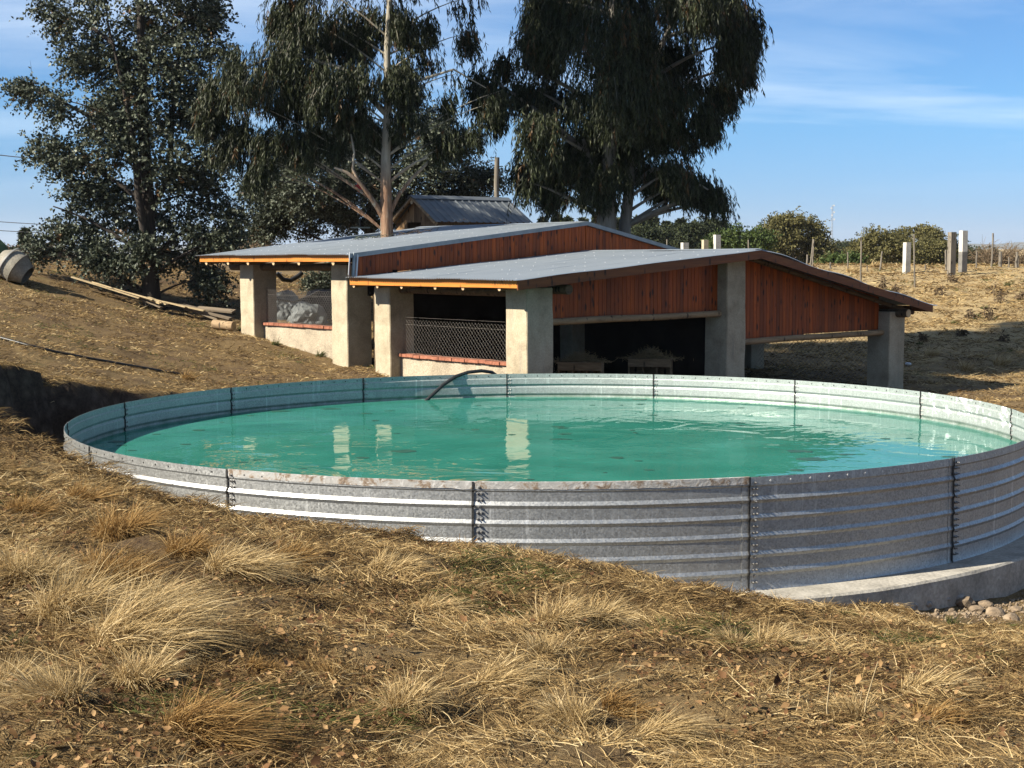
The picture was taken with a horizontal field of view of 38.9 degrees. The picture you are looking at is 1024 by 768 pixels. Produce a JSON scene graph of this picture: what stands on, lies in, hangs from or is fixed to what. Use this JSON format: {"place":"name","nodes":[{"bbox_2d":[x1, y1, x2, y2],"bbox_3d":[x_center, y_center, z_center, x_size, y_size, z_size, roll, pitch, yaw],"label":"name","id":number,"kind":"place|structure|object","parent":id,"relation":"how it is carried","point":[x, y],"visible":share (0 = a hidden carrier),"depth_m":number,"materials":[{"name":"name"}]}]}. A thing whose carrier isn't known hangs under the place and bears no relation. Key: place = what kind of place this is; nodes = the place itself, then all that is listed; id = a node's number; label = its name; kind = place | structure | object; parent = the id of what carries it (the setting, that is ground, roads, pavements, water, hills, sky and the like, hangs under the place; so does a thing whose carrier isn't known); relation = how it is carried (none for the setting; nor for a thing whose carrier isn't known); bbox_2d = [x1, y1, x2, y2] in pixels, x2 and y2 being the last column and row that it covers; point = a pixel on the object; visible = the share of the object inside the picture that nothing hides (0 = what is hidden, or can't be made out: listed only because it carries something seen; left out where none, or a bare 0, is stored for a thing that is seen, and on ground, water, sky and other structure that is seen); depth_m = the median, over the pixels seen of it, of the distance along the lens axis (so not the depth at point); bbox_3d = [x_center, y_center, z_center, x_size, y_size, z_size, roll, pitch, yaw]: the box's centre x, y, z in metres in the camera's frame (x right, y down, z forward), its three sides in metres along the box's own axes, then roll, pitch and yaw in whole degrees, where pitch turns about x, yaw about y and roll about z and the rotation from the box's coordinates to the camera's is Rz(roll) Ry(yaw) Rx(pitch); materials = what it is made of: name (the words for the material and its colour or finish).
{"place":"outdoors","nodes":[
{"label":"outdoors","id":0,"kind":"place"},
{"bbox_2d":[0,249,1023,767],"bbox_3d":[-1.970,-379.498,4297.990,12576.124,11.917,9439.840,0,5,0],"label":"ground","id":1,"kind":"structure","parent":0,"point":[26,393],"depth_m":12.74,"materials":[{"name":"plant"}]},
{"bbox_2d":[0,240,33,283],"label":"cement mixer","id":2,"kind":"object","parent":1,"relation":"on","point":[16,265],"visible":0.98,"depth_m":41.40,"materials":[{"name":"grey paint"}]},
{"bbox_2d":[1,626,35,648],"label":"grass tussock","id":3,"kind":"object","parent":1,"relation":"on","point":[21,639],"depth_m":6.67,"materials":[{"name":"plant"}]},
{"bbox_2d":[16,226,32,245],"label":"pine tree","id":4,"kind":"object","parent":1,"relation":"on","point":[22,234],"visible":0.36,"depth_m":128.98,"materials":[{"name":"green plant"}]},
{"bbox_2d":[0,631,68,692],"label":"grass tussock","id":5,"kind":"object","parent":1,"relation":"on","point":[28,668],"depth_m":6.00,"materials":[{"name":"plant"}]},
{"bbox_2d":[10,739,59,760],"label":"grass tussock","id":6,"kind":"object","parent":1,"relation":"on","point":[33,753],"depth_m":5.07,"materials":[{"name":"plant"}]},
{"bbox_2d":[0,484,75,517],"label":"grass tussock","id":7,"kind":"object","parent":1,"relation":"on","point":[32,506],"depth_m":11.31,"materials":[{"name":"beige plant"}]},
{"bbox_2d":[0,640,108,712],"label":"grass tussock","id":8,"kind":"object","parent":1,"relation":"on","point":[51,687],"depth_m":5.68,"materials":[{"name":"plant"}]},
{"bbox_2d":[0,523,128,594],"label":"grass tussock","id":9,"kind":"object","parent":1,"relation":"on","point":[28,570],"depth_m":8.06,"materials":[{"name":"plant"}]},
{"bbox_2d":[52,475,129,505],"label":"grass tussock","id":10,"kind":"object","parent":1,"relation":"on","point":[81,492],"depth_m":12.82,"materials":[{"name":"beige plant"}]},
{"bbox_2d":[0,336,187,375],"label":"ground hose","id":11,"kind":"object","parent":1,"relation":"on","point":[92,358],"visible":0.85,"depth_m":29.54,"materials":[{"name":"black rubber"}]},
{"bbox_2d":[8,533,195,639],"bbox_3d":[-2.014,1.029,7.152,1.002,0.639,1.020,0,5,0],"label":"grass tussock","id":12,"kind":"object","parent":1,"relation":"on","point":[57,600],"depth_m":7.14,"materials":[{"name":"plant"}]},
{"bbox_2d":[0,0,262,309],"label":"silver gum tree","id":13,"kind":"object","parent":1,"relation":"on","point":[119,121],"visible":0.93,"depth_m":43.92,"materials":[{"name":"green plant"}]},
{"bbox_2d":[74,485,193,542],"bbox_3d":[-2.668,0.981,10.378,1.079,0.636,0.972,0,5,0],"label":"grass tussock","id":14,"kind":"object","parent":1,"relation":"on","point":[116,523],"depth_m":10.31,"materials":[{"name":"beige plant"}]},
{"bbox_2d":[60,525,209,587],"bbox_3d":[-2.260,1.076,8.535,0.999,0.590,0.833,3,6,37],"label":"grass tussock","id":15,"kind":"object","parent":1,"relation":"on","point":[133,565],"depth_m":8.48,"materials":[{"name":"beige plant"}]},
{"bbox_2d":[91,634,207,694],"bbox_3d":[-1.542,1.223,6.180,0.565,0.329,0.523,0,5,0],"label":"grass tussock","id":16,"kind":"object","parent":1,"relation":"on","point":[134,678],"depth_m":6.17,"materials":[{"name":"plant"}]},
{"bbox_2d":[60,572,295,668],"bbox_3d":[-1.559,1.158,6.780,1.129,0.593,0.961,0,5,0],"label":"grass tussock","id":17,"kind":"object","parent":1,"relation":"on","point":[152,627],"depth_m":6.75,"materials":[{"name":"plant"}]},
{"bbox_2d":[179,366,201,380],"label":"grass tussock","id":18,"kind":"object","parent":1,"relation":"on","point":[186,376],"depth_m":30.13,"materials":[{"name":"beige plant"}]},
{"bbox_2d":[150,517,233,561],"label":"grass tussock","id":19,"kind":"object","parent":1,"relation":"on","point":[195,544],"depth_m":9.82,"materials":[{"name":"beige plant"}]},
{"bbox_2d":[97,553,288,624],"bbox_3d":[-1.689,1.113,7.492,1.170,0.610,0.859,0,5,0],"label":"grass tussock","id":20,"kind":"object","parent":1,"relation":"on","point":[180,594],"depth_m":7.51,"materials":[{"name":"plant"}]},
{"bbox_2d":[183,308,232,320],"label":"plank","id":21,"kind":"object","parent":1,"relation":"on","point":[205,314],"visible":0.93,"depth_m":43.71,"materials":[{"name":"brown wood"}]},
{"bbox_2d":[179,304,233,319],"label":"plank","id":22,"kind":"object","parent":21,"relation":"on","point":[221,315],"visible":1,"depth_m":43.66,"materials":[{"name":"brown wood"}]},
{"bbox_2d":[196,306,235,312],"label":"plank","id":23,"kind":"object","parent":21,"relation":"on","point":[215,309],"visible":1,"depth_m":43.71,"materials":[{"name":"brown wood"}]},
{"bbox_2d":[211,319,235,330],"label":"wood log","id":24,"kind":"object","parent":1,"relation":"on","point":[224,325],"visible":0.98,"depth_m":40.15,"materials":[{"name":"brown wood"}]},
{"bbox_2d":[196,235,273,264],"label":"scrub bush","id":25,"kind":"object","parent":1,"relation":"on","point":[256,245],"visible":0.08,"depth_m":89.23,"materials":[{"name":"green plant"}]},
{"bbox_2d":[146,666,327,766],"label":"grass tussock","id":26,"kind":"object","parent":1,"relation":"on","point":[212,716],"depth_m":5.37,"materials":[{"name":"beige plant"}]},
{"bbox_2d":[192,519,330,587],"bbox_3d":[-1.580,1.160,9.221,1.063,0.545,0.858,0,5,0],"label":"grass tussock","id":27,"kind":"object","parent":1,"relation":"on","point":[232,562],"depth_m":9.18,"materials":[{"name":"plant"}]},
{"bbox_2d":[232,645,300,677],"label":"grass tussock","id":28,"kind":"object","parent":1,"relation":"on","point":[261,666],"depth_m":6.55,"materials":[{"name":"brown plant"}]},
{"bbox_2d":[276,290,298,320],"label":"wrapped bundle","id":29,"kind":"object","parent":1,"relation":"on","point":[281,307],"visible":0.3,"depth_m":45.05,"materials":[{"name":"grey plastic"}]},
{"bbox_2d":[262,532,341,571],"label":"grass tussock","id":30,"kind":"object","parent":1,"relation":"on","point":[307,560],"depth_m":9.96,"materials":[{"name":"beige plant"}]},
{"bbox_2d":[296,262,330,293],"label":"leafy shrub","id":31,"kind":"object","parent":1,"relation":"on","point":[309,282],"visible":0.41,"depth_m":49.65,"materials":[{"name":"green plant"}]},
{"bbox_2d":[281,649,350,683],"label":"grass tussock","id":32,"kind":"object","parent":1,"relation":"on","point":[324,667],"depth_m":6.63,"materials":[{"name":"beige plant"}]},
{"bbox_2d":[302,289,331,318],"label":"dark mound","id":33,"kind":"object","parent":1,"relation":"on","point":[314,299],"visible":0.27,"depth_m":45.96,"materials":[{"name":"metal"}]},
{"bbox_2d":[188,0,517,237],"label":"weeping gum tree","id":34,"kind":"object","parent":1,"relation":"on","point":[309,95],"visible":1,"depth_m":40.25,"materials":[{"name":"green plant"}]},
{"bbox_2d":[0,358,727,589],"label":"bank grass","id":35,"kind":"structure","parent":1,"relation":"on","point":[8,422],"depth_m":15.03,"materials":[{"name":"plant"}]},
{"bbox_2d":[229,85,514,247],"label":"bushy gum tree","id":36,"kind":"object","parent":1,"relation":"on","point":[290,207],"visible":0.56,"depth_m":54.54,"materials":[{"name":"green plant"}]},
{"bbox_2d":[368,536,446,577],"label":"grass tussock","id":37,"kind":"object","parent":1,"relation":"on","point":[391,564],"depth_m":10.38,"materials":[{"name":"plant"}]},
{"bbox_2d":[361,654,468,729],"bbox_3d":[-0.412,1.299,6.085,0.541,0.332,0.509,0,5,0],"label":"grass tussock","id":38,"kind":"object","parent":1,"relation":"on","point":[392,698],"depth_m":6.06,"materials":[{"name":"plant"}]},
{"bbox_2d":[418,589,492,616],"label":"grass tussock","id":39,"kind":"object","parent":1,"relation":"on","point":[430,601],"depth_m":9.03,"materials":[{"name":"plant"}]},
{"bbox_2d":[393,195,532,271],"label":"garden hut","id":40,"kind":"object","parent":1,"relation":"on","point":[415,211],"visible":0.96,"depth_m":50.18,"materials":[{"name":"metal"}]},
{"bbox_2d":[494,157,499,196],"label":"wooden pole","id":41,"kind":"object","parent":1,"relation":"on","point":[496,179],"visible":0.26,"depth_m":53.48,"materials":[{"name":"grey wood"}]},
{"bbox_2d":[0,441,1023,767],"bbox_3d":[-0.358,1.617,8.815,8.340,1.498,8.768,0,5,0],"label":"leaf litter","id":42,"kind":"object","parent":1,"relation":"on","point":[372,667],"visible":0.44,"depth_m":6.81,"materials":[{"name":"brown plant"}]},
{"bbox_2d":[0,259,1023,412],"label":"field grass","id":43,"kind":"structure","parent":1,"relation":"on","point":[27,291],"depth_m":38.04,"materials":[{"name":"plant"}]},
{"bbox_2d":[470,652,559,696],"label":"grass tussock","id":44,"kind":"object","parent":1,"relation":"on","point":[496,675],"depth_m":6.74,"materials":[{"name":"plant"}]},
{"bbox_2d":[502,623,575,659],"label":"grass tussock","id":45,"kind":"object","parent":1,"relation":"on","point":[541,646],"depth_m":7.59,"materials":[{"name":"plant"}]},
{"bbox_2d":[510,580,614,634],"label":"grass tussock","id":46,"kind":"object","parent":1,"relation":"on","point":[551,614],"depth_m":8.69,"materials":[{"name":"plant"}]},
{"bbox_2d":[196,221,937,388],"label":"livestock shed","id":47,"kind":"structure","parent":1,"relation":"on","point":[547,295],"depth_m":35.88,"materials":[{"name":"metal"}]},
{"bbox_2d":[276,271,303,282],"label":"black pipe","id":48,"kind":"object","parent":47,"relation":"attached to","point":[291,279],"visible":0.96,"depth_m":43.03,"materials":[{"name":"rubber"}]},
{"bbox_2d":[287,301,328,324],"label":"wrapped bundle","id":49,"kind":"object","parent":47,"relation":"on","point":[305,308],"visible":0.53,"depth_m":44.64,"materials":[{"name":"grey plastic"}]},
{"bbox_2d":[557,361,603,373],"bbox_3d":[1.606,0.049,33.729,1.060,1.145,0.470,1,5,12],"label":"nest box","id":50,"kind":"object","parent":47,"relation":"on","point":[583,367],"visible":0.33,"depth_m":33.50,"materials":[{"name":"brown wood"}]},
{"bbox_2d":[553,348,611,364],"bbox_3d":[1.540,-0.639,33.708,1.606,0.426,0.895,0,5,-2],"label":"straw","id":51,"kind":"object","parent":50,"relation":"on","point":[575,358],"visible":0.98,"depth_m":33.60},
{"bbox_2d":[627,357,672,374],"bbox_3d":[3.315,-0.048,34.726,1.060,1.145,0.470,1,5,12],"label":"nest box","id":52,"kind":"object","parent":47,"relation":"on","point":[656,366],"visible":0.36,"depth_m":34.56,"materials":[{"name":"wood"}]},
{"bbox_2d":[617,345,693,361],"bbox_3d":[3.364,-0.723,34.653,1.961,0.433,0.763,1,5,12],"label":"straw","id":53,"kind":"object","parent":52,"relation":"on","point":[658,354],"visible":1,"depth_m":34.61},
{"bbox_2d":[520,675,613,733],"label":"grass tussock","id":54,"kind":"object","parent":1,"relation":"on","point":[570,706],"depth_m":6.15,"materials":[{"name":"plant"}]},
{"bbox_2d":[450,0,773,239],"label":"weeping gum tree","id":55,"kind":"object","parent":1,"relation":"on","point":[637,104],"visible":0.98,"depth_m":40.60,"materials":[{"name":"green plant"}]},
{"bbox_2d":[574,586,659,630],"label":"grass tussock","id":56,"kind":"object","parent":1,"relation":"on","point":[599,609],"depth_m":8.88,"materials":[{"name":"plant"}]},
{"bbox_2d":[596,679,661,719],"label":"grass tussock","id":57,"kind":"object","parent":1,"relation":"on","point":[624,706],"depth_m":6.38,"materials":[{"name":"beige plant"}]},
{"bbox_2d":[631,220,666,242],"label":"cypress tree","id":58,"kind":"object","parent":1,"relation":"on","point":[652,233],"visible":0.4,"depth_m":110.97,"materials":[{"name":"green plant"}]},
{"bbox_2d":[645,216,660,228],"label":"pine tree","id":59,"kind":"object","parent":1,"relation":"on","point":[656,219],"visible":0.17,"depth_m":148.74,"materials":[{"name":"green plant"}]},
{"bbox_2d":[646,222,678,247],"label":"cypress tree","id":60,"kind":"object","parent":1,"relation":"on","point":[666,234],"visible":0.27,"depth_m":114.92,"materials":[{"name":"green plant"}]},
{"bbox_2d":[623,692,734,748],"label":"grass tussock","id":61,"kind":"object","parent":1,"relation":"on","point":[679,721],"depth_m":5.94,"materials":[{"name":"plant"}]},
{"bbox_2d":[672,218,712,248],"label":"cypress tree","id":62,"kind":"object","parent":1,"relation":"on","point":[691,234],"visible":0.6,"depth_m":110.92,"materials":[{"name":"green plant"}]},
{"bbox_2d":[695,216,719,238],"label":"cypress tree","id":63,"kind":"object","parent":1,"relation":"on","point":[712,227],"visible":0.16,"depth_m":114.81,"materials":[{"name":"green plant"}]},
{"bbox_2d":[713,235,720,248],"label":"concrete post","id":64,"kind":"object","parent":1,"relation":"on","point":[716,241],"visible":0.24,"depth_m":59.62,"materials":[{"name":"white concrete"}]},
{"bbox_2d":[699,616,759,648],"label":"grass tussock","id":65,"kind":"object","parent":1,"relation":"on","point":[733,637],"depth_m":8.68,"materials":[{"name":"plant"}]},
{"bbox_2d":[701,222,782,251],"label":"green tree","id":66,"kind":"object","parent":1,"relation":"on","point":[765,240],"visible":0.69,"depth_m":103.61,"materials":[{"name":"green plant"}]},
{"bbox_2d":[743,610,828,647],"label":"grass tussock","id":67,"kind":"object","parent":1,"relation":"on","point":[781,633],"depth_m":8.87,"materials":[{"name":"plant"}]},
{"bbox_2d":[756,206,841,263],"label":"round gum tree","id":68,"kind":"object","parent":1,"relation":"on","point":[793,238],"visible":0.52,"depth_m":118.61,"materials":[{"name":"green plant"}]},
{"bbox_2d":[827,238,849,255],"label":"distant tree","id":69,"kind":"object","parent":1,"relation":"on","point":[844,244],"visible":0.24,"depth_m":237.93,"materials":[{"name":"green plant"}]},
{"bbox_2d":[814,250,868,264],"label":"crest bush","id":70,"kind":"object","parent":1,"relation":"on","point":[834,257],"visible":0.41,"depth_m":83.44,"materials":[{"name":"green plant"}]},
{"bbox_2d":[803,680,889,724],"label":"grass tussock","id":71,"kind":"object","parent":1,"relation":"on","point":[853,703],"depth_m":6.27,"materials":[{"name":"plant"}]},
{"bbox_2d":[863,662,877,720],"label":"grass stalk","id":72,"kind":"object","parent":1,"relation":"on","point":[869,691],"depth_m":6.22,"materials":[{"name":"beige plant"}]},
{"bbox_2d":[738,535,1023,610],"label":"concrete footing","id":73,"kind":"object","parent":1,"relation":"on","point":[997,573],"visible":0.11,"depth_m":15.81,"materials":[{"name":"grey concrete"}]},
{"bbox_2d":[63,373,1023,591],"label":"water tank","id":74,"kind":"object","parent":73,"relation":"on","point":[772,532],"visible":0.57,"depth_m":15.65,"materials":[{"name":"metal"}]},
{"bbox_2d":[425,369,496,399],"bbox_3d":[-0.913,0.023,28.473,1.842,0.610,0.150,-3,6,-30],"label":"water hose","id":75,"kind":"object","parent":74,"relation":"attached to","point":[437,390],"visible":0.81,"depth_m":28.37,"materials":[{"name":"black rubber"}]},
{"bbox_2d":[85,397,1016,481],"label":"water","id":76,"kind":"structure","parent":74,"relation":"in","point":[672,439],"depth_m":21.84,"materials":[{"name":"teal liquid"}]},
{"bbox_2d":[110,399,955,479],"bbox_3d":[0.098,0.845,21.887,12.415,0.003,12.631,0,5,0],"label":"floating algae","id":77,"kind":"object","parent":76,"relation":"on","point":[790,451],"visible":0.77,"depth_m":20.75,"materials":[{"name":"green plant"}]},
{"bbox_2d":[744,261,1023,385],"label":"crest grass","id":78,"kind":"structure","parent":1,"relation":"on","point":[971,265],"depth_m":56.68,"materials":[{"name":"plant"}]},
{"bbox_2d":[840,223,932,264],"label":"spreading gum tree","id":79,"kind":"object","parent":1,"relation":"on","point":[875,243],"visible":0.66,"depth_m":113.73,"materials":[{"name":"green plant"}]},
{"bbox_2d":[902,242,910,272],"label":"white post","id":80,"kind":"object","parent":1,"relation":"on","point":[906,263],"visible":0.82,"depth_m":70.63,"materials":[{"name":"concrete"}]},
{"bbox_2d":[889,221,947,242],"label":"flat topped tree","id":81,"kind":"object","parent":1,"relation":"on","point":[921,230],"visible":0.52,"depth_m":123.70,"materials":[{"name":"green plant"}]},
{"bbox_2d":[897,233,958,265],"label":"dark olive tree","id":82,"kind":"object","parent":1,"relation":"on","point":[936,248],"visible":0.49,"depth_m":116.72,"materials":[{"name":"green plant"}]},
{"bbox_2d":[924,345,945,355],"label":"grass tussock","id":83,"kind":"object","parent":1,"relation":"on","point":[931,353],"depth_m":46.38,"materials":[{"name":"plant"}]},
{"bbox_2d":[894,690,991,730],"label":"grass tussock","id":84,"kind":"object","parent":1,"relation":"on","point":[949,716],"depth_m":6.18,"materials":[{"name":"beige plant"}]},
{"bbox_2d":[947,232,956,275],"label":"timber post","id":85,"kind":"object","parent":1,"relation":"on","point":[951,256],"visible":0.84,"depth_m":67.63,"materials":[{"name":"grey wood"}]},
{"bbox_2d":[897,658,1009,700],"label":"grass tussock","id":86,"kind":"object","parent":1,"relation":"on","point":[923,679],"depth_m":6.85,"materials":[{"name":"plant"}]},
{"bbox_2d":[943,610,967,625],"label":"grass tussock","id":87,"kind":"object","parent":1,"relation":"on","point":[948,620],"depth_m":14.21,"materials":[{"name":"plant"}]},
{"bbox_2d":[946,233,978,263],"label":"slim dark tree","id":88,"kind":"object","parent":1,"relation":"on","point":[968,254],"visible":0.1,"depth_m":148.69,"materials":[{"name":"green plant"}]},
{"bbox_2d":[958,231,967,272],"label":"white post","id":89,"kind":"object","parent":1,"relation":"on","point":[963,250],"visible":0.87,"depth_m":69.61,"materials":[{"name":"concrete"}]},
{"bbox_2d":[955,596,975,607],"bbox_3d":[4.968,2.414,15.958,0.276,0.165,0.192,-2,5,-20],"label":"stone","id":90,"kind":"object","parent":1,"relation":"on","point":[966,601],"visible":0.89,"depth_m":15.88,"materials":[{"name":"grey stone"}]},
{"bbox_2d":[957,358,983,370],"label":"grass tussock","id":91,"kind":"object","parent":1,"relation":"on","point":[963,366],"depth_m":44.01,"materials":[{"name":"plant"}]},
{"bbox_2d":[968,605,983,612],"bbox_3d":[5.023,2.437,15.658,0.154,0.086,0.196,0,5,-1],"label":"stone","id":92,"kind":"object","parent":1,"relation":"on","point":[976,608],"visible":0.89,"depth_m":15.60,"materials":[{"name":"beige stone"}]},
{"bbox_2d":[979,304,997,319],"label":"dead weed","id":93,"kind":"object","parent":1,"relation":"on","point":[990,313],"visible":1,"depth_m":52.57,"materials":[{"name":"brown plant"}]},
{"bbox_2d":[967,240,1023,264],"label":"bare shrub","id":94,"kind":"object","parent":1,"relation":"on","point":[986,257],"visible":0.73,"depth_m":81.24,"materials":[{"name":"brown plant"}]},
{"bbox_2d":[986,607,1004,615],"bbox_3d":[5.142,2.435,15.413,0.196,0.129,0.215,2,5,22],"label":"stone","id":95,"kind":"object","parent":1,"relation":"on","point":[991,611],"visible":0.64,"depth_m":15.36,"materials":[{"name":"beige stone"}]},
{"bbox_2d":[987,284,1008,303],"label":"dead weed","id":96,"kind":"object","parent":1,"relation":"on","point":[1000,297],"visible":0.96,"depth_m":56.18,"materials":[{"name":"brown plant"}]},
{"bbox_2d":[988,351,1021,365],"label":"grass tussock","id":97,"kind":"object","parent":1,"relation":"on","point":[1004,362],"depth_m":44.95,"materials":[{"name":"plant"}]},
{"bbox_2d":[997,242,1023,264],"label":"bare shrub","id":98,"kind":"object","parent":1,"relation":"on","point":[1022,259],"visible":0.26,"depth_m":85.11,"materials":[{"name":"brown plant"}]},
{"bbox_2d":[1003,613,1019,619],"bbox_3d":[5.151,2.413,14.922,0.176,0.114,0.164,-4,6,-35],"label":"stone","id":99,"kind":"object","parent":1,"relation":"on","point":[1008,615],"visible":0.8,"depth_m":14.88,"materials":[{"name":"beige stone"}]},
{"bbox_2d":[0,0,1023,247],"label":"sky","id":100,"kind":"structure","parent":0,"point":[894,114],"materials":[{"name":"blue"}]},
{"bbox_2d":[73,241,1023,253],"bbox_3d":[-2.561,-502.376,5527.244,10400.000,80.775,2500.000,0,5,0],"label":"hills","id":101,"kind":"structure","parent":0,"point":[1020,246],"depth_m":4946.92,"materials":[{"name":"green plant"}]},
{"bbox_2d":[874,592,1023,624],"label":"gravel","id":102,"kind":"structure","parent":0,"point":[966,613],"depth_m":15.31,"materials":[{"name":"grey gravel"}]},
{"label":"plank","id":103,"kind":"object","parent":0,"visible":0},
{"bbox_2d":[71,276,140,298],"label":"plank","id":104,"kind":"object","parent":103,"relation":"on","point":[86,281],"visible":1,"depth_m":43.68,"materials":[{"name":"brown wood"}]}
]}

